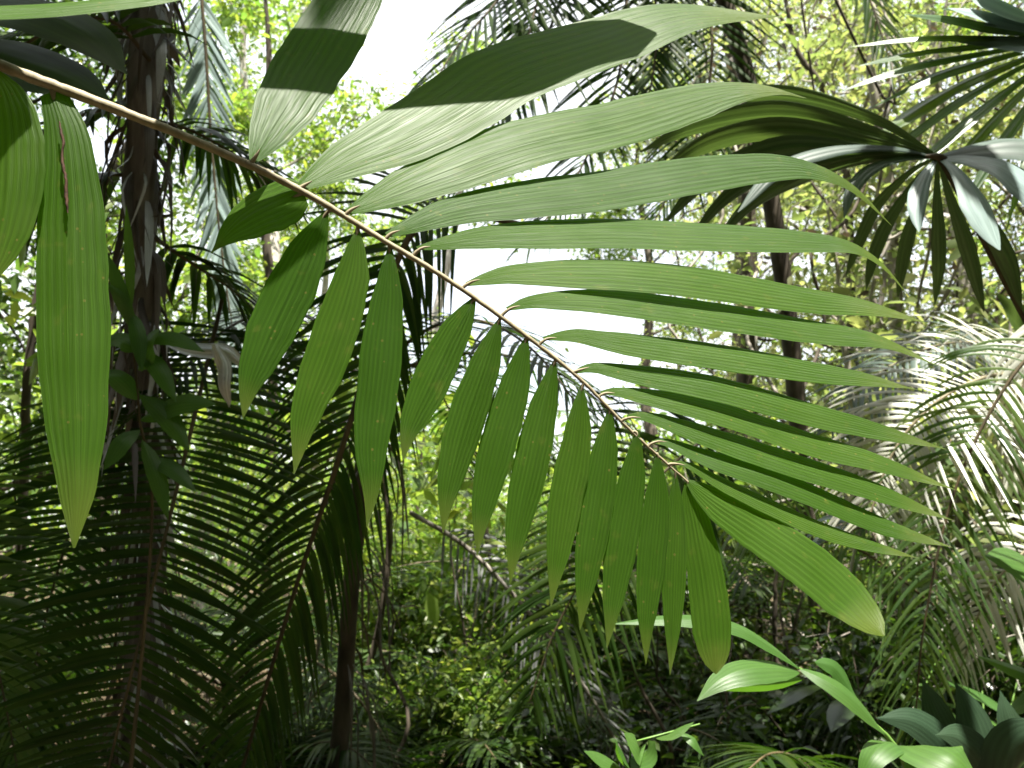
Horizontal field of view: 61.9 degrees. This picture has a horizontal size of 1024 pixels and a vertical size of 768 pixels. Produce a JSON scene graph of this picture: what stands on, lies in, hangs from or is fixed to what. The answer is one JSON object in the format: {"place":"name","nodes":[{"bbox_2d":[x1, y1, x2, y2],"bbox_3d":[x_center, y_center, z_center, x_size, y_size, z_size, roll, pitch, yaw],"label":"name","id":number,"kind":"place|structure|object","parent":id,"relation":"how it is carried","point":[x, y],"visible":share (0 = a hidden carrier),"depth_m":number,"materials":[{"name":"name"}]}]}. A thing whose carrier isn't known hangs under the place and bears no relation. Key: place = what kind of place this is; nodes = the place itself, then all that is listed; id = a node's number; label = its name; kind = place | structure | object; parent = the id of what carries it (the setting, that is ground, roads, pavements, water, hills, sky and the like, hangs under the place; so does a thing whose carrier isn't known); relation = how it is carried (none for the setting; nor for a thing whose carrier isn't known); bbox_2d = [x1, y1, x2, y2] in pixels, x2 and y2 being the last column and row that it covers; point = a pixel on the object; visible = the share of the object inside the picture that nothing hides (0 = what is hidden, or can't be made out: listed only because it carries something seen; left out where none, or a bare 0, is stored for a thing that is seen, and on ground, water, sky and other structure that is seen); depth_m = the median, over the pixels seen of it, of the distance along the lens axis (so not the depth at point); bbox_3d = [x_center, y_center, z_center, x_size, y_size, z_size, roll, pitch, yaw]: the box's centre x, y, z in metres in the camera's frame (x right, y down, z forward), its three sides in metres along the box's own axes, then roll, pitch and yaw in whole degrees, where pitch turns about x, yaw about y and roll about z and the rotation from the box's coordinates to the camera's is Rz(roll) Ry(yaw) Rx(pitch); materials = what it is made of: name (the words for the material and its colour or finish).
{"place":"outdoors","nodes":[
{"label":"outdoors","id":0,"kind":"place"},
{"bbox_2d":[0,352,130,767],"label":"palm frond","id":1,"kind":"object","parent":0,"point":[28,503],"visible":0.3,"depth_m":3.53,"materials":[{"name":"plant"}]},
{"bbox_2d":[0,534,1023,767],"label":"ground","id":2,"kind":"structure","parent":0,"point":[258,681],"depth_m":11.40,"materials":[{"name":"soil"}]},
{"bbox_2d":[0,471,214,718],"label":"shrub","id":3,"kind":"object","parent":2,"relation":"on","point":[67,569],"visible":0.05,"depth_m":7.20,"materials":[{"name":"green plant"}]},
{"bbox_2d":[0,705,253,767],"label":"palm","id":4,"kind":"object","parent":2,"relation":"on","point":[185,716],"visible":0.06,"depth_m":4.53,"materials":[{"name":"green plant"}]},
{"bbox_2d":[0,47,269,760],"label":"broadleaf tree","id":5,"kind":"object","parent":2,"relation":"on","point":[29,364],"visible":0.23,"depth_m":4.95,"materials":[{"name":"green plant"}]},
{"bbox_2d":[0,590,282,767],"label":"palm","id":6,"kind":"object","parent":2,"relation":"on","point":[180,615],"visible":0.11,"depth_m":4.92,"materials":[{"name":"green plant"}]},
{"bbox_2d":[0,0,306,516],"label":"broadleaf tree","id":7,"kind":"object","parent":2,"relation":"on","point":[73,55],"visible":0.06,"depth_m":9.47,"materials":[{"name":"green plant"}]},
{"bbox_2d":[0,0,312,767],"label":"palm","id":8,"kind":"object","parent":2,"relation":"on","point":[148,42],"visible":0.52,"depth_m":2.77,"materials":[{"name":"green plant"}]},
{"bbox_2d":[0,0,127,101],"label":"palm frond","id":9,"kind":"object","parent":8,"relation":"attached to","point":[88,36],"visible":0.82,"depth_m":1.66,"materials":[{"name":"plant"}]},
{"bbox_2d":[0,0,178,19],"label":"palm frond","id":10,"kind":"object","parent":8,"relation":"attached to","point":[9,12],"visible":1,"depth_m":0.68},
{"bbox_2d":[0,299,348,767],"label":"palm frond","id":11,"kind":"object","parent":8,"relation":"attached to","point":[194,655],"visible":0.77,"depth_m":2.59,"materials":[{"name":"plant"}]},
{"bbox_2d":[166,343,239,406],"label":"dead leaf","id":12,"kind":"object","parent":8,"relation":"attached to","point":[224,356],"visible":0.77,"depth_m":2.58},
{"bbox_2d":[189,171,519,767],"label":"palm frond","id":13,"kind":"object","parent":8,"relation":"attached to","point":[340,524],"visible":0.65,"depth_m":2.93,"materials":[{"name":"plant"}]},
{"bbox_2d":[0,0,954,673],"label":"palm frond","id":14,"kind":"object","parent":8,"relation":"attached to","point":[436,136],"visible":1,"depth_m":1.02,"materials":[{"name":"plant"}]},
{"bbox_2d":[104,207,214,767],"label":"sapling","id":15,"kind":"object","parent":2,"relation":"on","point":[140,344],"visible":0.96,"depth_m":2.36,"materials":[{"name":"green plant"}]},
{"bbox_2d":[8,712,325,767],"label":"palm","id":16,"kind":"object","parent":2,"relation":"on","point":[214,740],"visible":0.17,"depth_m":4.66,"materials":[{"name":"green plant"}]},
{"bbox_2d":[4,410,338,719],"bbox_3d":[-3.096,1.751,7.755,3.336,3.351,2.861,0,-10,0],"label":"shrub","id":17,"kind":"object","parent":2,"relation":"on","point":[206,554],"visible":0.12,"depth_m":7.70,"materials":[{"name":"green plant"}]},
{"bbox_2d":[0,0,363,643],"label":"broadleaf tree","id":18,"kind":"object","parent":2,"relation":"on","point":[241,116],"visible":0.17,"depth_m":12.65,"materials":[{"name":"green plant"}]},
{"bbox_2d":[10,558,515,767],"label":"palm","id":19,"kind":"object","parent":2,"relation":"on","point":[203,646],"visible":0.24,"depth_m":5.26,"materials":[{"name":"green plant"}]},
{"bbox_2d":[160,0,369,603],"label":"slender tree","id":20,"kind":"object","parent":2,"relation":"on","point":[267,260],"visible":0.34,"depth_m":10.98,"materials":[{"name":"green plant"}]},
{"bbox_2d":[101,657,429,767],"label":"palm","id":21,"kind":"object","parent":2,"relation":"on","point":[313,757],"visible":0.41,"depth_m":4.51,"materials":[{"name":"green plant"}]},
{"bbox_2d":[102,569,459,712],"bbox_3d":[-1.830,2.285,7.340,3.192,1.468,3.037,0,-10,0],"label":"palm","id":22,"kind":"object","parent":2,"relation":"on","point":[215,591],"visible":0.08,"depth_m":6.89,"materials":[{"name":"green plant"}]},
{"bbox_2d":[159,0,437,631],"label":"broadleaf tree","id":23,"kind":"object","parent":2,"relation":"on","point":[247,22],"visible":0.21,"depth_m":15.99,"materials":[{"name":"green plant"}]},
{"bbox_2d":[171,70,459,596],"bbox_3d":[-4.005,-0.509,19.233,7.396,11.316,6.769,0,-10,0],"label":"broadleaf tree","id":24,"kind":"object","parent":2,"relation":"on","point":[336,219],"visible":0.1,"depth_m":18.82,"materials":[{"name":"green plant"}]},
{"bbox_2d":[2,307,663,767],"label":"palm","id":25,"kind":"object","parent":2,"relation":"on","point":[342,727],"visible":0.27,"depth_m":4.21,"materials":[{"name":"green plant"}]},
{"bbox_2d":[0,434,82,767],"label":"palm frond","id":26,"kind":"object","parent":25,"relation":"attached to","point":[8,602],"visible":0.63,"depth_m":3.31,"materials":[{"name":"plant"}]},
{"bbox_2d":[170,0,252,418],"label":"palm frond","id":27,"kind":"object","parent":25,"relation":"attached to","point":[197,71],"visible":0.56,"depth_m":4.99,"materials":[{"name":"plant"}]},
{"bbox_2d":[467,396,756,745],"bbox_3d":[0.523,0.790,4.034,1.461,1.771,0.311,0,-10,0],"label":"palm frond","id":28,"kind":"object","parent":25,"relation":"attached to","point":[560,662],"visible":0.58,"depth_m":3.98,"materials":[{"name":"plant"}]},
{"bbox_2d":[179,389,504,674],"bbox_3d":[-2.622,2.010,10.903,4.582,4.491,3.601,-8,-13,37],"label":"shrub","id":29,"kind":"object","parent":2,"relation":"on","point":[248,471],"visible":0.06,"depth_m":10.56,"materials":[{"name":"green plant"}]},
{"bbox_2d":[325,561,409,767],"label":"vine","id":30,"kind":"object","parent":2,"relation":"on","point":[403,700],"visible":0.58,"depth_m":4.64,"materials":[{"name":"plant"}]},
{"bbox_2d":[236,261,511,703],"bbox_3d":[-0.651,1.011,5.224,2.174,3.463,2.097,0,-10,0],"label":"sapling","id":31,"kind":"object","parent":2,"relation":"on","point":[431,605],"visible":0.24,"depth_m":5.49,"materials":[{"name":"green plant"}]},
{"bbox_2d":[229,360,520,654],"bbox_3d":[-1.136,1.672,8.627,3.514,4.377,2.406,0,-10,0],"label":"shrub","id":32,"kind":"object","parent":2,"relation":"on","point":[423,433],"visible":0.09,"depth_m":8.76,"materials":[{"name":"green plant"}]},
{"bbox_2d":[259,478,507,751],"bbox_3d":[-1.045,1.960,7.162,2.238,2.536,2.552,0,-10,0],"label":"shrub","id":33,"kind":"object","parent":2,"relation":"on","point":[410,632],"visible":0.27,"depth_m":6.96,"materials":[{"name":"green plant"}]},
{"bbox_2d":[186,622,588,745],"bbox_3d":[-1.034,2.357,6.388,2.903,1.256,2.776,5,-11,-25],"label":"palm","id":34,"kind":"object","parent":2,"relation":"on","point":[323,700],"visible":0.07,"depth_m":5.73,"materials":[{"name":"green plant"}]},
{"bbox_2d":[291,447,543,679],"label":"shrub","id":35,"kind":"object","parent":2,"relation":"on","point":[410,559],"visible":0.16,"depth_m":7.73,"materials":[{"name":"green plant"}]},
{"bbox_2d":[327,620,524,767],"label":"shrub","id":36,"kind":"object","parent":2,"relation":"on","point":[464,708],"visible":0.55,"depth_m":5.18,"materials":[{"name":"green plant"}]},
{"bbox_2d":[301,347,575,683],"bbox_3d":[-0.299,1.378,7.230,2.332,3.462,2.848,-7,-12,34],"label":"shrub","id":37,"kind":"object","parent":2,"relation":"on","point":[467,486],"visible":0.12,"depth_m":7.23,"materials":[{"name":"green plant"}]},
{"bbox_2d":[373,16,540,575],"bbox_3d":[-1.544,-2.091,24.531,5.209,16.320,5.187,-7,-12,36],"label":"broadleaf tree","id":38,"kind":"object","parent":2,"relation":"on","point":[470,49],"visible":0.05,"depth_m":24.65,"materials":[{"name":"green plant"}]},
{"bbox_2d":[274,688,640,767],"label":"palm","id":39,"kind":"object","parent":2,"relation":"on","point":[469,756],"visible":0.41,"depth_m":4.60,"materials":[{"name":"green plant"}]},
{"bbox_2d":[409,510,632,767],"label":"palm frond","id":40,"kind":"object","parent":39,"relation":"attached to","point":[600,712],"visible":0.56,"depth_m":4.51,"materials":[{"name":"green plant"}]},
{"bbox_2d":[371,627,550,758],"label":"shrub","id":41,"kind":"object","parent":2,"relation":"on","point":[453,669],"visible":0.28,"depth_m":5.29,"materials":[{"name":"green plant"}]},
{"bbox_2d":[1,565,1021,767],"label":"undergrowth","id":42,"kind":"object","parent":2,"relation":"on","point":[533,722],"visible":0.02,"depth_m":4.49,"materials":[{"name":"green plant"}]},
{"bbox_2d":[0,230,1023,580],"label":"distant forest","id":43,"kind":"object","parent":2,"relation":"on","point":[618,436],"visible":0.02,"depth_m":30.51,"materials":[{"name":"green plant"}]},
{"bbox_2d":[312,641,724,767],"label":"palm","id":44,"kind":"object","parent":2,"relation":"on","point":[628,671],"visible":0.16,"depth_m":5.64,"materials":[{"name":"green plant"}]},
{"bbox_2d":[390,424,669,616],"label":"shrub","id":45,"kind":"object","parent":2,"relation":"on","point":[547,487],"visible":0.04,"depth_m":10.00,"materials":[{"name":"green plant"}]},
{"bbox_2d":[432,545,640,711],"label":"shrub","id":46,"kind":"object","parent":2,"relation":"on","point":[498,606],"visible":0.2,"depth_m":6.34,"materials":[{"name":"green plant"}]},
{"bbox_2d":[370,589,732,712],"bbox_3d":[0.381,2.377,7.227,2.900,1.370,3.101,7,-12,-34],"label":"palm","id":47,"kind":"object","parent":2,"relation":"on","point":[545,679],"visible":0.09,"depth_m":6.47,"materials":[{"name":"green plant"}]},
{"bbox_2d":[471,681,654,767],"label":"shrub","id":48,"kind":"object","parent":2,"relation":"on","point":[544,752],"visible":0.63,"depth_m":4.55,"materials":[{"name":"green plant"}]},
{"bbox_2d":[478,540,739,732],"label":"shrub","id":49,"kind":"object","parent":2,"relation":"on","point":[684,641],"visible":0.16,"depth_m":6.23,"materials":[{"name":"green plant"}]},
{"bbox_2d":[497,667,775,767],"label":"palm","id":50,"kind":"object","parent":2,"relation":"on","point":[691,730],"visible":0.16,"depth_m":4.66,"materials":[{"name":"green plant"}]},
{"bbox_2d":[552,48,733,477],"bbox_3d":[4.140,-3.069,23.917,6.497,18.001,5.957,-5,-11,26],"label":"broadleaf tree","id":51,"kind":"object","parent":2,"relation":"on","point":[620,213],"visible":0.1,"depth_m":24.07,"materials":[{"name":"green plant"}]},
{"bbox_2d":[584,722,703,767],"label":"seedling","id":52,"kind":"object","parent":2,"relation":"on","point":[642,758],"visible":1,"depth_m":1.73,"materials":[{"name":"green plant"}]},
{"bbox_2d":[402,0,919,761],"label":"palm","id":53,"kind":"object","parent":2,"relation":"on","point":[740,52],"visible":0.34,"depth_m":6.07,"materials":[{"name":"green plant"}]},
{"bbox_2d":[551,628,856,767],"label":"shrub","id":54,"kind":"object","parent":2,"relation":"on","point":[677,684],"visible":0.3,"depth_m":5.00,"materials":[{"name":"green plant"}]},
{"bbox_2d":[596,0,821,633],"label":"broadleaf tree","id":55,"kind":"object","parent":2,"relation":"on","point":[698,76],"visible":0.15,"depth_m":8.64,"materials":[{"name":"green plant"}]},
{"bbox_2d":[509,552,925,739],"bbox_3d":[1.492,2.174,7.142,3.108,1.605,3.226,6,-11,-29],"label":"palm","id":56,"kind":"object","parent":2,"relation":"on","point":[745,590],"visible":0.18,"depth_m":6.49,"materials":[{"name":"green plant"}]},
{"bbox_2d":[585,0,898,624],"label":"broadleaf tree","id":57,"kind":"object","parent":2,"relation":"on","point":[734,335],"visible":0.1,"depth_m":17.55,"materials":[{"name":"green plant"}]},
{"bbox_2d":[644,408,846,708],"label":"shrub","id":58,"kind":"object","parent":2,"relation":"on","point":[746,644],"visible":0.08,"depth_m":8.57,"materials":[{"name":"green plant"}]},
{"bbox_2d":[639,0,857,659],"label":"slender tree","id":59,"kind":"object","parent":2,"relation":"on","point":[745,267],"visible":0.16,"depth_m":9.92,"materials":[{"name":"green plant"}]},
{"bbox_2d":[669,0,892,659],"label":"vine","id":60,"kind":"object","parent":59,"relation":"hanging from","point":[725,222],"visible":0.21,"depth_m":9.41,"materials":[{"name":"green plant"}]},
{"bbox_2d":[628,0,898,736],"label":"vine","id":61,"kind":"object","parent":2,"relation":"on","point":[750,347],"visible":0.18,"depth_m":7.12,"materials":[{"name":"green plant"}]},
{"bbox_2d":[659,710,899,767],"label":"palm","id":62,"kind":"object","parent":2,"relation":"on","point":[785,760],"visible":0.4,"depth_m":3.59,"materials":[{"name":"green plant"}]},
{"bbox_2d":[554,620,1021,767],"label":"palm","id":63,"kind":"object","parent":2,"relation":"on","point":[815,714],"visible":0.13,"depth_m":4.65,"materials":[{"name":"green plant"}]},
{"bbox_2d":[616,615,971,767],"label":"ginger plant","id":64,"kind":"object","parent":2,"relation":"on","point":[750,675],"visible":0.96,"depth_m":1.62,"materials":[{"name":"green plant"}]},
{"bbox_2d":[673,597,954,767],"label":"shrub","id":65,"kind":"object","parent":2,"relation":"on","point":[829,647],"visible":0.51,"depth_m":4.50,"materials":[{"name":"green plant"}]},
{"bbox_2d":[715,455,934,665],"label":"palm frond","id":66,"kind":"object","parent":65,"relation":"attached to","point":[842,553],"visible":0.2,"depth_m":4.54,"materials":[{"name":"plant"}]},
{"bbox_2d":[930,500,1023,697],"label":"palm frond","id":67,"kind":"object","parent":65,"relation":"attached to","point":[1013,589],"visible":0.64,"depth_m":4.19,"materials":[{"name":"plant"}]},
{"bbox_2d":[687,0,947,643],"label":"liana","id":68,"kind":"object","parent":2,"relation":"on","point":[797,51],"visible":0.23,"depth_m":8.98,"materials":[{"name":"green plant"}]},
{"bbox_2d":[621,0,1023,595],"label":"broadleaf tree","id":69,"kind":"object","parent":2,"relation":"on","point":[855,54],"visible":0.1,"depth_m":13.05,"materials":[{"name":"green plant"}]},
{"bbox_2d":[722,0,940,633],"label":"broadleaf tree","id":70,"kind":"object","parent":2,"relation":"on","point":[831,215],"visible":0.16,"depth_m":9.72,"materials":[{"name":"green plant"}]},
{"bbox_2d":[640,84,1023,323],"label":"fan palm","id":71,"kind":"object","parent":2,"relation":"on","point":[819,128],"visible":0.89,"depth_m":2.30,"materials":[{"name":"plant"}]},
{"bbox_2d":[714,0,954,762],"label":"vine","id":72,"kind":"object","parent":2,"relation":"on","point":[831,231],"visible":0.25,"depth_m":7.19,"materials":[{"name":"green plant"}]},
{"bbox_2d":[657,0,1023,650],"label":"broadleaf tree","id":73,"kind":"object","parent":2,"relation":"on","point":[973,320],"visible":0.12,"depth_m":11.55,"materials":[{"name":"green plant"}]},
{"bbox_2d":[706,146,991,724],"bbox_3d":[3.015,0.425,7.249,2.705,5.252,2.673,-5,-11,28],"label":"shrub","id":74,"kind":"object","parent":2,"relation":"on","point":[857,322],"visible":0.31,"depth_m":7.47,"materials":[{"name":"green plant"}]},
{"bbox_2d":[676,0,1023,614],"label":"broadleaf tree","id":75,"kind":"object","parent":2,"relation":"on","point":[964,31],"visible":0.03,"depth_m":16.39,"materials":[{"name":"green plant"}]},
{"bbox_2d":[716,525,1023,712],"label":"palm","id":76,"kind":"object","parent":2,"relation":"on","point":[925,586],"visible":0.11,"depth_m":5.93,"materials":[{"name":"green plant"}]},
{"bbox_2d":[738,0,1007,739],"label":"vine","id":77,"kind":"object","parent":2,"relation":"on","point":[812,267],"visible":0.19,"depth_m":7.63,"materials":[{"name":"green plant"}]},
{"bbox_2d":[745,0,1006,680],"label":"slender tree","id":78,"kind":"object","parent":2,"relation":"on","point":[889,174],"visible":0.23,"depth_m":8.44,"materials":[{"name":"green plant"}]},
{"bbox_2d":[755,0,1018,678],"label":"vine","id":79,"kind":"object","parent":78,"relation":"hanging from","point":[864,293],"visible":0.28,"depth_m":7.47,"materials":[{"name":"green plant"}]},
{"bbox_2d":[892,0,1023,631],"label":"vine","id":80,"kind":"object","parent":78,"relation":"hanging from","point":[996,307],"visible":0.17,"depth_m":8.49,"materials":[{"name":"green plant"}]},
{"bbox_2d":[761,657,997,767],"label":"herb","id":81,"kind":"object","parent":2,"relation":"on","point":[839,714],"visible":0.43,"depth_m":4.18,"materials":[{"name":"green plant"}]},
{"bbox_2d":[746,497,1018,745],"bbox_3d":[2.758,1.678,6.351,2.185,2.189,2.016,0,-10,0],"label":"shrub","id":82,"kind":"object","parent":2,"relation":"on","point":[794,592],"visible":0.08,"depth_m":6.28,"materials":[{"name":"green plant"}]},
{"bbox_2d":[748,0,1023,626],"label":"broadleaf tree","id":83,"kind":"object","parent":2,"relation":"on","point":[929,91],"visible":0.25,"depth_m":7.97,"materials":[{"name":"green plant"}]},
{"bbox_2d":[761,350,1023,680],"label":"shrub","id":84,"kind":"object","parent":2,"relation":"on","point":[952,514],"visible":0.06,"depth_m":8.00,"materials":[{"name":"green plant"}]},
{"bbox_2d":[783,351,1023,688],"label":"shrub","id":85,"kind":"object","parent":2,"relation":"on","point":[964,510],"visible":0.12,"depth_m":5.92,"materials":[{"name":"green plant"}]},
{"bbox_2d":[798,0,1010,603],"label":"broadleaf tree","id":86,"kind":"object","parent":2,"relation":"on","point":[908,104],"visible":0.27,"depth_m":8.00,"materials":[{"name":"green plant"}]},
{"bbox_2d":[804,0,1010,720],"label":"vine","id":87,"kind":"object","parent":2,"relation":"on","point":[871,295],"visible":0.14,"depth_m":7.79,"materials":[{"name":"green plant"}]},
{"bbox_2d":[793,0,1023,531],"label":"broadleaf tree","id":88,"kind":"object","parent":2,"relation":"on","point":[967,304],"visible":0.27,"depth_m":8.34,"materials":[{"name":"green plant"}]},
{"bbox_2d":[805,0,1023,453],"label":"broadleaf tree","id":89,"kind":"object","parent":2,"relation":"on","point":[1014,77],"visible":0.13,"depth_m":10.52,"materials":[{"name":"green plant"}]},
{"bbox_2d":[806,386,1023,587],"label":"palm","id":90,"kind":"object","parent":2,"relation":"on","point":[953,469],"visible":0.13,"depth_m":7.48,"materials":[{"name":"green plant"}]},
{"bbox_2d":[816,213,1023,721],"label":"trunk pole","id":91,"kind":"object","parent":2,"relation":"on","point":[975,306],"visible":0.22,"depth_m":5.57,"materials":[{"name":"green plant"}]},
{"bbox_2d":[807,311,1021,447],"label":"palm frond","id":92,"kind":"object","parent":91,"relation":"attached to","point":[913,363],"visible":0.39,"depth_m":4.57,"materials":[{"name":"plant"}]},
{"bbox_2d":[833,560,1023,745],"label":"shrub","id":93,"kind":"object","parent":2,"relation":"on","point":[993,691],"visible":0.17,"depth_m":4.74,"materials":[{"name":"green plant"}]},
{"bbox_2d":[839,0,1023,233],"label":"fan palm","id":94,"kind":"object","parent":2,"relation":"on","point":[1004,18],"visible":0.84,"depth_m":2.70,"materials":[{"name":"plant"}]},
{"bbox_2d":[877,678,1023,767],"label":"broadleaf plant","id":95,"kind":"object","parent":2,"relation":"on","point":[976,735],"visible":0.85,"depth_m":2.00,"materials":[{"name":"green plant"}]},
{"bbox_2d":[976,547,1023,714],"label":"sapling","id":96,"kind":"object","parent":2,"relation":"on","point":[1010,561],"visible":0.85,"depth_m":2.53,"materials":[{"name":"green plant"}]},
{"bbox_2d":[995,292,1023,337],"bbox_3d":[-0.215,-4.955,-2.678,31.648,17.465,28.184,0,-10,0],"label":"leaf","id":97,"kind":"object","parent":2,"relation":"on","point":[1014,318],"depth_m":4.05,"materials":[{"name":"green plant"}]},
{"bbox_2d":[807,310,1023,579],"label":"palm frond","id":98,"kind":"object","parent":97,"relation":"attached to","point":[884,403],"visible":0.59,"depth_m":3.51,"materials":[{"name":"plant"}]},
{"bbox_2d":[0,0,1023,534],"label":"sky","id":99,"kind":"structure","parent":0,"point":[400,28],"materials":[{"name":"white"}]},
{"bbox_2d":[865,338,1023,744],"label":"palm frond","id":100,"kind":"object","parent":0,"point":[910,522],"visible":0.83,"depth_m":3.30,"materials":[{"name":"plant"}]},
{"bbox_2d":[982,325,1023,502],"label":"palm frond","id":101,"kind":"object","parent":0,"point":[1018,333],"visible":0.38,"depth_m":3.50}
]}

